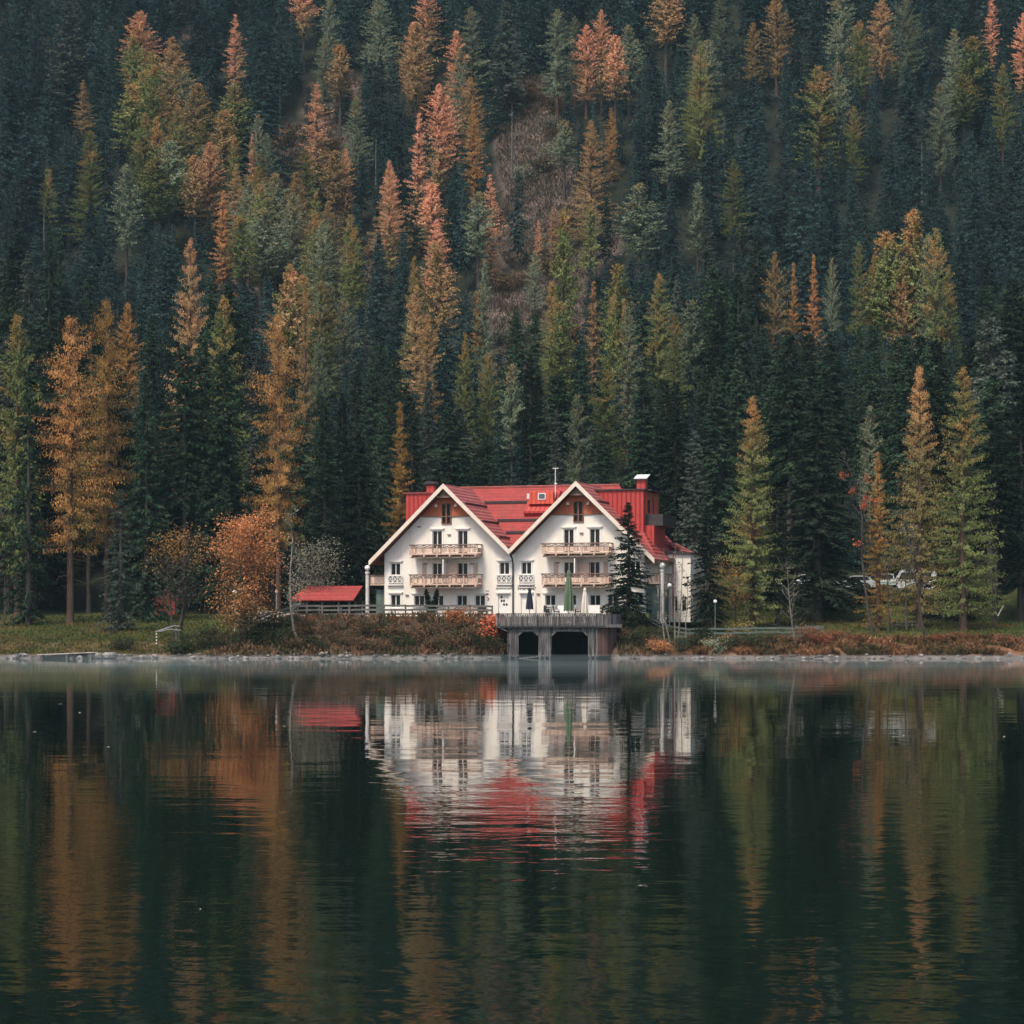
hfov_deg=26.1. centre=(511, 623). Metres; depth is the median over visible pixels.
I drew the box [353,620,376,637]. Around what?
shrub
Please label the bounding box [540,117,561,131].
shrub
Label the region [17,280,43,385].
spruce tree
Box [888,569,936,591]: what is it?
parked van
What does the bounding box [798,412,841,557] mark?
spruce tree
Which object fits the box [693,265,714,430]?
spruce tree
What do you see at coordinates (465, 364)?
larch tree
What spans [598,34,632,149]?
larch tree
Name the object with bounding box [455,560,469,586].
window
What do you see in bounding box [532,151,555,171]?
shrub
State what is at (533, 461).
spruce tree
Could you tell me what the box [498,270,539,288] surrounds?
shrub
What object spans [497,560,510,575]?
window
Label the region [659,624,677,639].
shrub
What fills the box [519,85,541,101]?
shrub
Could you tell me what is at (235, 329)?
spruce tree
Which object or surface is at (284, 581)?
spruce tree
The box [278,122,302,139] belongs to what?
shrub
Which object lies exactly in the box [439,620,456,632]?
shrub
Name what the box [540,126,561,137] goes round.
shrub
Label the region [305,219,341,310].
larch tree
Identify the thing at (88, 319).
spruce tree
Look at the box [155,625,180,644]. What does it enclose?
pole railing
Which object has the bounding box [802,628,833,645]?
shrub
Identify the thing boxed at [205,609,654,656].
undergrowth
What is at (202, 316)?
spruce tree
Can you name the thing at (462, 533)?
window
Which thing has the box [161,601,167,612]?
door
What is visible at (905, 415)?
spruce tree
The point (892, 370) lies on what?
spruce tree
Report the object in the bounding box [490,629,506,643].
shrub
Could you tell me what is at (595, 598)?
window
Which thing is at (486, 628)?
shrub
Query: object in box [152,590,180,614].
red shed
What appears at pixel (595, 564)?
window
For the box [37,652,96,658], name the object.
plank dock
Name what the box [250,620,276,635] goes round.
shrub
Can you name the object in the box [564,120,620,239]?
larch tree
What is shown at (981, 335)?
spruce tree
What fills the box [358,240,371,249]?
shrub
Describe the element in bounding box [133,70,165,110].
larch tree
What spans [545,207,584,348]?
larch tree
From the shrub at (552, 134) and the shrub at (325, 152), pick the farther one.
the shrub at (325, 152)
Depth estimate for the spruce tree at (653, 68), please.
378.30 m
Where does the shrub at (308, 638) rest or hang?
on the ground at (292, 112)
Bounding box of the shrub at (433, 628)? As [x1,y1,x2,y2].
[423,621,444,634]
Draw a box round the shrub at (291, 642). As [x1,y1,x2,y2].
[281,634,304,649]
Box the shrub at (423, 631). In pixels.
[394,622,433,640]
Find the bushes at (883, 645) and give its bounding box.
[687,631,1023,655]
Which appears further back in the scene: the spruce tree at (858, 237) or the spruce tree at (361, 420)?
the spruce tree at (858, 237)
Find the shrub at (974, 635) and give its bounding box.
[958,630,984,639]
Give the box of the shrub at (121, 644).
[103,634,141,650]
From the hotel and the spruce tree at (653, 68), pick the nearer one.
the hotel
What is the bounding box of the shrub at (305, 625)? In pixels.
[295,615,317,634]
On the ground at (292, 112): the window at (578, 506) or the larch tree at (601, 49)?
the larch tree at (601, 49)
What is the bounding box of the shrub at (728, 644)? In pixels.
[708,634,744,650]
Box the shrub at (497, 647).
[483,642,508,653]
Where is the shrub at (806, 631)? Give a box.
[788,623,831,642]
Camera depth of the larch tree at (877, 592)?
200.88 m
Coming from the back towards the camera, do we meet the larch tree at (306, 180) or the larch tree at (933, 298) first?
the larch tree at (306, 180)
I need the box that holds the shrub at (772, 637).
[754,630,782,643]
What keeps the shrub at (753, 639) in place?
on the ground at (292, 112)
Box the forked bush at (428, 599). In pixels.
[423,589,439,612]
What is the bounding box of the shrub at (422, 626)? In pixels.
[411,621,432,639]
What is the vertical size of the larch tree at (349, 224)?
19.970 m
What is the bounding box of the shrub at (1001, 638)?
[989,632,1013,641]
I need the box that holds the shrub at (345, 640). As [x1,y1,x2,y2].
[334,634,354,645]
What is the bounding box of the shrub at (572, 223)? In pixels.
[555,213,582,228]
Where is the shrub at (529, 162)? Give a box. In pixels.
[525,153,556,167]
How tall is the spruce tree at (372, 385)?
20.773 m
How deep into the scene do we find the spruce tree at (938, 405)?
248.52 m
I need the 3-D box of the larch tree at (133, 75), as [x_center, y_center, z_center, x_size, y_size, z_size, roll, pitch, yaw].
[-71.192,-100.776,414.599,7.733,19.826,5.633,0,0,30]
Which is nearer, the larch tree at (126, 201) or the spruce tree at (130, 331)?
the spruce tree at (130, 331)
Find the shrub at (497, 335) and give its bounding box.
[489,327,509,347]
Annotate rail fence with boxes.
[254,604,492,624]
[625,612,822,637]
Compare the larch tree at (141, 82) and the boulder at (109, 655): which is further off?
the larch tree at (141, 82)
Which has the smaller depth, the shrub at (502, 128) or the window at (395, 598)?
the window at (395, 598)
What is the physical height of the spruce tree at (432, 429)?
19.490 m
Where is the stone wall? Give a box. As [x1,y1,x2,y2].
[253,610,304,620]
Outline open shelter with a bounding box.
[292,586,362,615]
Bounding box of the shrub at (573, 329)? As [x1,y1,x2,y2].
[565,325,587,341]
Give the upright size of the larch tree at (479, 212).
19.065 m
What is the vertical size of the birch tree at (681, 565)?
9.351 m
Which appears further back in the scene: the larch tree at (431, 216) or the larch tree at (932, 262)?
the larch tree at (431, 216)
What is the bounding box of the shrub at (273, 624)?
[250,606,298,637]
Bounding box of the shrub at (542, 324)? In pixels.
[523,317,546,338]
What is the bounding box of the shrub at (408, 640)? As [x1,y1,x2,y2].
[387,633,418,647]
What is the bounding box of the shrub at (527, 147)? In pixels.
[524,144,533,152]
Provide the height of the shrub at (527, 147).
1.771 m
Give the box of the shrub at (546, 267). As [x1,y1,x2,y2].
[538,257,560,277]
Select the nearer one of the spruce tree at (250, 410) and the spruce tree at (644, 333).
the spruce tree at (250, 410)
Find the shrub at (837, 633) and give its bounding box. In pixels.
[821,626,850,638]
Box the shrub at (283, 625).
[274,620,291,628]
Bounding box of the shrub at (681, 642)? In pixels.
[664,637,695,652]
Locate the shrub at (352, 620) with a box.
[345,617,359,627]
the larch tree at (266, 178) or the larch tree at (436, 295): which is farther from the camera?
the larch tree at (266, 178)
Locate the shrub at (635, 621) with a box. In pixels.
[621,607,646,629]
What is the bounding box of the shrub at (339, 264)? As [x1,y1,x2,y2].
[331,255,346,276]
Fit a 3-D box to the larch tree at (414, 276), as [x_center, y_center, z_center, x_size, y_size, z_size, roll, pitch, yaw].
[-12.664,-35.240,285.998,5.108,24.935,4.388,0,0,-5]
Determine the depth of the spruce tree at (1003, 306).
253.98 m
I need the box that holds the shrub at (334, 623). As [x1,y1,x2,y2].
[328,617,346,629]
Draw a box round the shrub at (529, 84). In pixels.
[524,83,537,89]
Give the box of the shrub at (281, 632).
[268,625,297,647]
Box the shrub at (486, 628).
[476,622,501,637]
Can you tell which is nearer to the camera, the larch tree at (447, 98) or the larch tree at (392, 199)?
the larch tree at (392, 199)
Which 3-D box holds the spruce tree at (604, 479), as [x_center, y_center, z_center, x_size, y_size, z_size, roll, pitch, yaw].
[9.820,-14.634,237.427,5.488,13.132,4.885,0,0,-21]
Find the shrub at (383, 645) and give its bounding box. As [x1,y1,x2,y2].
[357,637,395,649]
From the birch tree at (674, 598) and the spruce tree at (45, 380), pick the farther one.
the spruce tree at (45, 380)
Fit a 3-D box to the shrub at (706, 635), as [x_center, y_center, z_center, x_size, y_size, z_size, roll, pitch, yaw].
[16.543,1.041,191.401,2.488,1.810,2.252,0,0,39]
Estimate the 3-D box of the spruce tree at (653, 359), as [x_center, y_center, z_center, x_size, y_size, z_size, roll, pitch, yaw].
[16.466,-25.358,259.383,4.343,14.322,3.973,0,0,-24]
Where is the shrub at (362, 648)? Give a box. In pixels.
[355,639,371,649]
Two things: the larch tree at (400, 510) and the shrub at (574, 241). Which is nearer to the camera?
the larch tree at (400, 510)
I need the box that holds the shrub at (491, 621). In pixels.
[472,612,507,642]
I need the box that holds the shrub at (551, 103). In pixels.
[542,94,572,114]
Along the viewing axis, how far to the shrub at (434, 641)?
187.59 m
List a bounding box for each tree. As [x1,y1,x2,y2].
[0,59,27,193]
[0,115,67,261]
[0,229,37,360]
[0,234,41,322]
[0,237,6,305]
[0,268,11,342]
[0,295,37,447]
[0,313,45,615]
[0,325,76,506]
[0,332,66,613]
[0,336,45,510]
[0,375,63,626]
[0,398,77,607]
[2,302,44,536]
[3,219,23,330]
[12,250,46,458]
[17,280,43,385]
[20,314,127,623]
[22,335,92,530]
[22,450,57,589]
[31,0,97,134]
[31,437,81,606]
[35,228,69,378]
[37,168,58,250]
[40,216,44,271]
[42,228,85,406]
[43,346,66,432]
[44,381,90,562]
[47,272,83,429]
[50,130,82,248]
[54,317,80,427]
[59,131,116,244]
[59,354,129,567]
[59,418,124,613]
[61,298,78,385]
[64,298,139,613]
[64,378,85,499]
[66,264,93,376]
[66,266,81,343]
[67,257,86,341]
[69,236,101,314]
[69,274,107,443]
[70,80,96,157]
[71,203,107,307]
[77,371,163,609]
[79,97,132,242]
[79,268,111,379]
[84,302,117,415]
[89,489,146,633]
[90,399,137,556]
[96,255,123,360]
[101,277,126,373]
[101,390,135,537]
[102,410,181,607]
[103,163,144,303]
[105,372,186,622]
[107,10,164,100]
[109,0,141,90]
[109,82,159,197]
[110,303,144,438]
[114,33,151,133]
[115,285,153,402]
[116,268,147,360]
[116,318,139,414]
[117,371,132,500]
[119,32,142,98]
[122,298,156,383]
[124,371,163,496]
[125,484,164,577]
[126,64,173,165]
[126,70,164,160]
[127,53,177,123]
[128,111,154,227]
[128,371,162,482]
[129,521,217,640]
[132,158,183,266]
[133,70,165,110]
[134,236,162,352]
[134,314,175,427]
[135,115,179,225]
[143,50,159,117]
[146,224,182,366]
[148,36,199,154]
[148,104,193,221]
[148,344,218,611]
[149,140,187,253]
[150,388,195,576]
[153,309,179,428]
[154,315,213,527]
[157,52,194,143]
[157,238,211,498]
[158,384,217,577]
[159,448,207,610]
[162,68,201,159]
[165,280,185,367]
[166,309,183,385]
[169,335,231,608]
[170,283,204,418]
[175,83,219,158]
[178,0,221,93]
[178,154,209,260]
[179,465,232,613]
[182,275,208,359]
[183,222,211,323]
[184,143,229,230]
[186,58,219,154]
[186,86,216,160]
[186,120,219,224]
[188,10,223,121]
[188,142,233,254]
[192,298,209,358]
[193,499,294,640]
[194,427,252,558]
[195,351,250,612]
[197,475,251,613]
[198,270,219,388]
[198,295,263,550]
[198,434,243,599]
[200,285,248,444]
[204,285,260,505]
[205,190,245,307]
[207,108,247,194]
[207,109,245,221]
[207,286,251,392]
[211,82,253,170]
[213,333,242,445]
[217,135,244,239]
[217,214,258,301]
[219,390,260,548]
[220,14,247,114]
[225,164,245,260]
[226,180,255,288]
[229,299,252,394]
[229,426,271,573]
[232,375,270,518]
[233,166,281,269]
[234,206,288,313]
[238,52,299,182]
[239,33,274,175]
[240,314,307,611]
[242,114,272,196]
[242,134,261,223]
[242,183,281,304]
[245,180,284,280]
[246,449,297,608]
[247,351,274,513]
[247,395,283,550]
[250,352,271,436]
[253,132,284,214]
[254,342,280,457]
[255,172,295,293]
[255,176,279,268]
[258,422,303,583]
[266,270,316,393]
[270,192,316,293]
[270,263,309,388]
[273,337,306,421]
[273,352,300,466]
[274,420,327,590]
[278,172,318,276]
[278,505,304,641]
[280,534,349,612]
[281,149,323,236]
[281,274,316,348]
[284,394,320,546]
[285,400,356,595]
[286,0,322,74]
[288,84,332,212]
[288,279,318,572]
[289,421,343,585]
[295,191,339,290]
[296,214,335,318]
[299,280,342,420]
[300,310,332,402]
[301,332,315,428]
[304,214,343,293]
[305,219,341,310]
[306,466,354,584]
[308,265,338,437]
[308,334,334,430]
[309,35,338,129]
[309,200,346,293]
[309,393,338,490]
[314,150,356,244]
[317,0,344,88]
[317,431,386,612]
[318,293,346,444]
[319,286,346,439]
[319,393,365,580]
[323,44,356,136]
[324,296,347,415]
[332,227,371,351]
[333,215,369,334]
[333,297,366,415]
[335,365,378,515]
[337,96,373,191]
[337,148,356,239]
[338,415,388,575]
[350,364,395,531]
[354,305,388,441]
[356,0,400,93]
[361,234,393,365]
[361,411,395,586]
[362,326,386,458]
[364,56,394,172]
[364,160,413,276]
[370,102,429,241]
[372,358,404,507]
[373,142,378,208]
[376,383,429,525]
[377,164,404,250]
[377,403,414,573]
[378,357,405,498]
[382,276,412,387]
[382,403,426,540]
[386,248,413,351]
[388,357,407,464]
[394,21,438,153]
[395,256,429,416]
[396,285,433,430]
[398,22,426,103]
[398,25,435,118]
[398,274,436,429]
[403,112,439,254]
[403,384,447,520]
[405,240,462,390]
[407,0,443,74]
[408,315,444,441]
[412,182,451,257]
[418,407,476,487]
[420,83,463,210]
[421,219,462,325]
[430,95,465,202]
[430,407,482,486]
[440,31,471,120]
[444,48,480,169]
[448,6,489,121]
[452,77,490,185]
[452,333,482,467]
[454,361,482,485]
[454,407,475,485]
[459,191,494,290]
[461,104,490,226]
[467,290,490,432]
[469,432,500,485]
[470,289,494,409]
[471,259,500,432]
[473,352,503,476]
[476,0,528,128]
[479,174,507,285]
[489,311,548,475]
[490,309,540,466]
[497,362,525,485]
[505,354,549,485]
[509,128,516,177]
[519,313,547,391]
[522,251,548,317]
[522,374,553,484]
[526,374,597,485]
[529,282,572,442]
[533,220,544,270]
[538,9,575,126]
[538,301,579,433]
[543,310,573,415]
[543,374,575,484]
[544,410,566,484]
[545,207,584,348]
[546,206,559,271]
[547,120,580,201]
[560,393,598,484]
[564,16,582,106]
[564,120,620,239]
[567,348,600,466]
[569,203,606,289]
[569,374,590,464]
[570,24,606,118]
[578,276,612,383]
[581,281,608,428]
[585,361,627,483]
[589,9,611,113]
[589,426,618,483]
[594,221,599,275]
[596,262,639,416]
[597,294,629,465]
[597,502,658,629]
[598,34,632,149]
[602,108,622,183]
[604,306,646,464]
[610,182,666,304]
[611,259,638,365]
[614,25,646,132]
[615,299,633,448]
[616,118,659,234]
[616,377,667,489]
[617,295,665,418]
[619,377,667,513]
[623,91,666,204]
[627,259,661,383]
[631,48,665,175]
[634,71,667,195]
[639,273,682,424]
[643,0,685,87]
[644,556,668,643]
[647,347,664,449]
[648,382,683,530]
[649,100,685,215]
[649,382,669,506]
[650,73,694,196]
[652,382,701,543]
[653,259,700,391]
[655,552,677,644]
[656,201,686,313]
[656,256,700,425]
[661,274,693,406]
[662,312,694,436]
[668,430,720,623]
[669,547,684,645]
[669,551,691,642]
[671,300,708,421]
[672,572,699,642]
[676,40,735,180]
[677,14,704,95]
[679,367,727,503]
[679,383,712,496]
[680,74,717,159]
[681,367,761,568]
[682,266,740,437]
[682,504,735,631]
[684,127,732,243]
[685,182,705,290]
[687,297,745,456]
[690,201,720,306]
[692,39,724,128]
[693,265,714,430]
[694,558,748,627]
[702,271,736,395]
[704,0,735,69]
[706,273,759,481]
[710,395,796,626]
[712,557,755,623]
[719,158,753,272]
[721,348,767,526]
[724,95,773,207]
[729,76,773,219]
[733,230,785,393]
[735,112,773,238]
[736,22,767,94]
[737,488,820,626]
[739,243,784,349]
[741,328,794,510]
[742,146,781,281]
[743,367,802,536]
[748,350,807,543]
[753,334,794,511]
[754,332,767,458]
[754,334,817,562]
[755,0,799,95]
[755,384,813,547]
[757,251,793,365]
[757,398,881,622]
[762,143,798,266]
[773,557,804,642]
[777,161,824,306]
[783,262,806,370]
[785,334,822,407]
[786,248,823,361]
[790,64,851,195]
[791,234,832,360]
[794,365,853,541]
[795,0,833,114]
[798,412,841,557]
[799,254,824,397]
[804,52,841,182]
[810,331,863,487]
[816,270,847,388]
[817,0,860,95]
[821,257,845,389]
[828,61,853,185]
[828,352,861,488]
[833,163,869,300]
[838,231,877,343]
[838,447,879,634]
[839,106,868,194]
[842,327,878,459]
[844,20,876,112]
[845,242,870,367]
[845,362,895,511]
[848,327,890,425]
[853,452,899,631]
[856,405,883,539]
[857,229,909,400]
[860,255,889,367]
[860,351,949,572]
[864,250,889,402]
[865,0,898,97]
[865,337,916,538]
[868,135,905,239]
[871,365,959,627]
[875,68,935,184]
[875,345,975,559]
[877,188,909,326]
[877,207,944,366]
[878,558,901,633]
[882,0,931,102]
[882,263,928,366]
[883,234,911,354]
[883,336,913,494]
[884,336,917,450]
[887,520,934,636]
[893,335,928,430]
[894,374,971,555]
[894,559,914,631]
[896,152,935,278]
[897,247,924,365]
[907,448,981,622]
[910,214,939,334]
[911,227,958,375]
[912,232,943,342]
[915,340,958,490]
[915,340,964,462]
[919,84,958,190]
[921,142,924,211]
[921,258,954,365]
[922,366,1007,630]
[931,200,958,315]
[935,268,967,395]
[938,29,968,140]
[942,231,974,354]
[942,340,967,482]
[943,0,993,135]
[943,263,968,371]
[943,343,1004,514]
[945,73,985,160]
[949,36,993,141]
[949,130,993,271]
[952,316,1023,506]
[953,340,968,445]
[954,172,1002,284]
[954,379,1023,584]
[955,416,1023,622]
[957,340,985,426]
[958,278,1023,519]
[962,256,1005,428]
[967,286,996,372]
[969,343,1019,552]
[977,322,998,365]
[981,0,1001,82]
[987,400,1023,620]
[988,285,1023,415]
[989,63,1020,163]
[997,145,1023,284]
[997,168,1023,299]
[1000,257,1023,485]
[1006,13,1023,100]
[1014,279,1023,385]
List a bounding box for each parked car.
[838,576,875,588]
[880,574,895,587]
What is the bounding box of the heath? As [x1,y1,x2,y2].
[160,26,619,416]
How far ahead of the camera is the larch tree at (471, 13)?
410.76 m
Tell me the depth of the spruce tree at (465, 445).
242.97 m
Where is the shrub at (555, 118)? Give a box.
[546,112,564,121]
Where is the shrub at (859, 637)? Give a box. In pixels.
[846,632,871,642]
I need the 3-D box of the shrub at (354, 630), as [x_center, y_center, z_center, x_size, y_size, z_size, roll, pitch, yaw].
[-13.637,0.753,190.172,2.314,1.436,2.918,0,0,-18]
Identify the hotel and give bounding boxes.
[365,468,705,622]
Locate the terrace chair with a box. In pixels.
[544,605,548,611]
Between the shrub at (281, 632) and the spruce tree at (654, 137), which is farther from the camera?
the spruce tree at (654, 137)
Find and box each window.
[388,592,402,608]
[389,561,401,576]
[412,593,424,604]
[429,528,443,556]
[429,560,443,586]
[431,593,444,604]
[441,503,451,523]
[455,528,469,555]
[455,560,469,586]
[455,593,468,604]
[473,593,486,604]
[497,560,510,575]
[519,559,533,575]
[542,592,557,606]
[561,559,574,585]
[562,526,575,554]
[563,592,578,606]
[573,501,583,521]
[587,526,601,554]
[587,559,601,585]
[587,592,602,606]
[605,592,617,605]
[630,558,642,572]
[633,592,644,606]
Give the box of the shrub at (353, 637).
[337,631,369,644]
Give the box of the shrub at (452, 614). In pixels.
[442,602,478,626]
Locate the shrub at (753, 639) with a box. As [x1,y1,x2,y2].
[739,630,769,646]
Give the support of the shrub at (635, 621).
on the ground at (292, 112)
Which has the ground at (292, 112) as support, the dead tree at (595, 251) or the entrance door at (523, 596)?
the dead tree at (595, 251)
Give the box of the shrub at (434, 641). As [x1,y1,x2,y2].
[419,636,445,649]
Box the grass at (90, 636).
[0,587,1023,654]
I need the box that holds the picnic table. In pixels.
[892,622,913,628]
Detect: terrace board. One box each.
[558,605,566,612]
[588,605,599,615]
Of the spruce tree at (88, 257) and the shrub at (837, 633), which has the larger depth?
the spruce tree at (88, 257)
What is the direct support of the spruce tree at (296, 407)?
on the ground at (292, 112)
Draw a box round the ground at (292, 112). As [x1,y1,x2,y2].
[0,0,1023,658]
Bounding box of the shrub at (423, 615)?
[416,610,432,622]
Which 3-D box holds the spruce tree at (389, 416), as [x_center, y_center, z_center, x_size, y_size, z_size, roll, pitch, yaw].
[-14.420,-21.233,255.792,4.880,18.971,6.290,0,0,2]
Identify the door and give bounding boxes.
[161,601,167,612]
[496,587,510,612]
[518,587,533,612]
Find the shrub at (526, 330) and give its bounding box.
[521,319,543,340]
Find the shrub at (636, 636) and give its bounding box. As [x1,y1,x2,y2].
[619,627,648,645]
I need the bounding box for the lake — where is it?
[0,657,1023,1023]
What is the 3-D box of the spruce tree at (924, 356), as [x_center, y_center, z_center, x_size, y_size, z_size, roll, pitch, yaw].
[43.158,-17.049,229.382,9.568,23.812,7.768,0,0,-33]
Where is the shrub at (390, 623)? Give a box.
[388,619,402,633]
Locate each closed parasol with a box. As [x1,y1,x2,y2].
[526,587,532,612]
[534,587,536,615]
[564,569,573,622]
[581,587,588,622]
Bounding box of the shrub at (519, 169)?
[506,162,535,182]
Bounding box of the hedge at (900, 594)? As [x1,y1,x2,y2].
[733,588,986,607]
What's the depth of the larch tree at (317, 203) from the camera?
363.42 m
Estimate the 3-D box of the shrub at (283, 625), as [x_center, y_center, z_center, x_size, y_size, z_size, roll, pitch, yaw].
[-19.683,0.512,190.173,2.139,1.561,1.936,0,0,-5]
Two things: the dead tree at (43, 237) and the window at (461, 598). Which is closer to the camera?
the window at (461, 598)
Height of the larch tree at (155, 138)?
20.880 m
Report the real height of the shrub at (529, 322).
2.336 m
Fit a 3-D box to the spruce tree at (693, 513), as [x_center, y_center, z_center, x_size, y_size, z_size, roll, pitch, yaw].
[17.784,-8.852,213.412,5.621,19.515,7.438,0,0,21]
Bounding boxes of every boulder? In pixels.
[92,652,103,658]
[102,652,117,658]
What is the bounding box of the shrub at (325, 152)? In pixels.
[319,147,329,159]
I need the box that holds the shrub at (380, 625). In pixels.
[365,620,389,640]
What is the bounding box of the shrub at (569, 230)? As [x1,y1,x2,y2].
[561,227,577,237]
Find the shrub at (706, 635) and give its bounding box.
[691,626,719,638]
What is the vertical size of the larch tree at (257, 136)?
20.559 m
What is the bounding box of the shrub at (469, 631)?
[451,623,483,644]
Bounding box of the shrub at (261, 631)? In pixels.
[238,618,272,645]
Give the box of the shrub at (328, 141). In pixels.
[318,135,339,151]
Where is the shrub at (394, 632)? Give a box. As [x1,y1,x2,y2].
[378,625,406,642]
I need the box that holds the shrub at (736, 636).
[726,632,748,644]
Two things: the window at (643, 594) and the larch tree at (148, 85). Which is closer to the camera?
the window at (643, 594)
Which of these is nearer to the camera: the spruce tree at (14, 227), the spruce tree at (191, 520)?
the spruce tree at (191, 520)
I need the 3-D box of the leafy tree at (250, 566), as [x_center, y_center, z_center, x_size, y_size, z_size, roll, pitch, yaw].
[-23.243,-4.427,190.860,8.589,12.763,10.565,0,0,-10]
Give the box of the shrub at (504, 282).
[489,272,518,293]
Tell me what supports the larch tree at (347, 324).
on the ground at (292, 112)
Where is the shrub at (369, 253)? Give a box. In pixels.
[359,240,383,260]
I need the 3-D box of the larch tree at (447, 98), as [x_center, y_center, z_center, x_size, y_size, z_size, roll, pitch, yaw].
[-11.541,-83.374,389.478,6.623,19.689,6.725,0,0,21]
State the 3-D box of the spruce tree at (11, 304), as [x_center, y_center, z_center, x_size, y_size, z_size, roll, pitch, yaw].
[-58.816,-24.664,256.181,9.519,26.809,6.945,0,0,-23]
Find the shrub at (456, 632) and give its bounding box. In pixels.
[442,626,478,646]
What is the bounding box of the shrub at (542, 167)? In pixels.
[531,149,555,171]
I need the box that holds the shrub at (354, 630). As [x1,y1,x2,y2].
[340,624,366,637]
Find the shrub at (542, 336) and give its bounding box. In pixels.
[528,324,550,349]
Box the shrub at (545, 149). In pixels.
[529,137,560,154]
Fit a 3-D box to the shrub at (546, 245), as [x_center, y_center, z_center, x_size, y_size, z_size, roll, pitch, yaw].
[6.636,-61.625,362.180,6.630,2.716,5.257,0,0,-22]
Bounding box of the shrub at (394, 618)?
[388,614,399,622]
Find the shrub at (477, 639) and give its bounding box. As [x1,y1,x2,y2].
[465,632,512,649]
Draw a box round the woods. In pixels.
[0,0,1023,567]
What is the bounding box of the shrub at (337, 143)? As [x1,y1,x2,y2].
[324,137,341,150]
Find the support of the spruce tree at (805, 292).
on the ground at (292, 112)
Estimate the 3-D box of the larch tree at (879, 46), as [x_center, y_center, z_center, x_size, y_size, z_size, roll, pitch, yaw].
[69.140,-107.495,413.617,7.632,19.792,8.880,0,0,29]
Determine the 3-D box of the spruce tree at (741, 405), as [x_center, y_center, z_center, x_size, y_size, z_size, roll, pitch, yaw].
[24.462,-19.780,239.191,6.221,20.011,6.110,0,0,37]
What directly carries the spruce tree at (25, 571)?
on the ground at (292, 112)
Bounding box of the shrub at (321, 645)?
[312,638,330,651]
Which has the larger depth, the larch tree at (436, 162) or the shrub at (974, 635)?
the larch tree at (436, 162)
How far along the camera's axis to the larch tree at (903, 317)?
284.77 m
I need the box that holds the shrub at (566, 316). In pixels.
[543,305,581,322]
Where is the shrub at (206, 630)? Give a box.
[198,622,223,646]
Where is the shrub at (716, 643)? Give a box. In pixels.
[700,633,732,654]
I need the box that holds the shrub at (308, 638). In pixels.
[297,633,320,648]
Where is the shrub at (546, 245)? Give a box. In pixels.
[532,237,560,254]
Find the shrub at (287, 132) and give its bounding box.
[272,126,298,146]
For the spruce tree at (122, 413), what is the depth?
238.35 m
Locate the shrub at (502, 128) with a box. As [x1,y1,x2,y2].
[497,123,514,134]
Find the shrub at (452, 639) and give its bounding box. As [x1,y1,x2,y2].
[432,631,460,647]
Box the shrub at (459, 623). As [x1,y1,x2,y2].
[449,618,469,636]
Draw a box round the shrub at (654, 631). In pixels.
[631,623,668,638]
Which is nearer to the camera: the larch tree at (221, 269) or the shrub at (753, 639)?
the shrub at (753, 639)
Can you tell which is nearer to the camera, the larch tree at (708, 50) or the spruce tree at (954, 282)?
the spruce tree at (954, 282)
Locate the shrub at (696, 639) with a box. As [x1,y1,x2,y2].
[682,631,709,647]
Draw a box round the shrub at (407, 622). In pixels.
[402,618,413,624]
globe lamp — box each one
[667,583,671,627]
[713,600,716,634]
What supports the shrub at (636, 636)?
on the ground at (292, 112)
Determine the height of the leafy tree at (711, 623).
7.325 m
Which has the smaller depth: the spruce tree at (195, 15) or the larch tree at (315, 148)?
the larch tree at (315, 148)
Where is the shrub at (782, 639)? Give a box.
[773,631,800,642]
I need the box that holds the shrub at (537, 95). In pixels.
[531,91,545,100]
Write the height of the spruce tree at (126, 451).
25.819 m
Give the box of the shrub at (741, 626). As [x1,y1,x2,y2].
[721,617,754,635]
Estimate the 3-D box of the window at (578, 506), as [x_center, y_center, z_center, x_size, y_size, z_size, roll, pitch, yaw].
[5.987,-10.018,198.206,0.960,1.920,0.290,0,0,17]
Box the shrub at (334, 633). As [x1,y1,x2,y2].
[320,629,347,640]
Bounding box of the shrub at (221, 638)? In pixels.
[206,630,247,647]
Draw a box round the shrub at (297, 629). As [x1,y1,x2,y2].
[286,624,303,637]
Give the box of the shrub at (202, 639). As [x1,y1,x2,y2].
[171,627,217,649]
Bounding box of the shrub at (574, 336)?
[566,330,582,345]
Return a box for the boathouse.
[496,613,621,657]
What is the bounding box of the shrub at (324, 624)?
[317,619,340,628]
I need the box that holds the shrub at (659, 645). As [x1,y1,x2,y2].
[645,637,673,654]
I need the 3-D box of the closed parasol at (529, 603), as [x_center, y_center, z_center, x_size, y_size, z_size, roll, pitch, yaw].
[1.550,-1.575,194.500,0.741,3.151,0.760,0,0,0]
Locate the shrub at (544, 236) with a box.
[530,233,549,243]
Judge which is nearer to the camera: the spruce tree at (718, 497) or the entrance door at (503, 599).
the entrance door at (503, 599)
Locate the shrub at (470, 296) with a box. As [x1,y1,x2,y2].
[460,285,497,306]
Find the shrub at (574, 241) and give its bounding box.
[566,235,580,249]
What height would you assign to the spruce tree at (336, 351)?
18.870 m
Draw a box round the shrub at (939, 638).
[924,632,950,642]
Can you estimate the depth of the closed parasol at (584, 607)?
194.34 m
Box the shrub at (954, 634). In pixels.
[942,630,968,639]
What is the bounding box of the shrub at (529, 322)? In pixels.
[517,318,532,329]
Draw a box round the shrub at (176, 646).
[158,634,197,655]
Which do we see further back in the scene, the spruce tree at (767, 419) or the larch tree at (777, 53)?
the larch tree at (777, 53)
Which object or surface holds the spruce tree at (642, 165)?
on the ground at (292, 112)

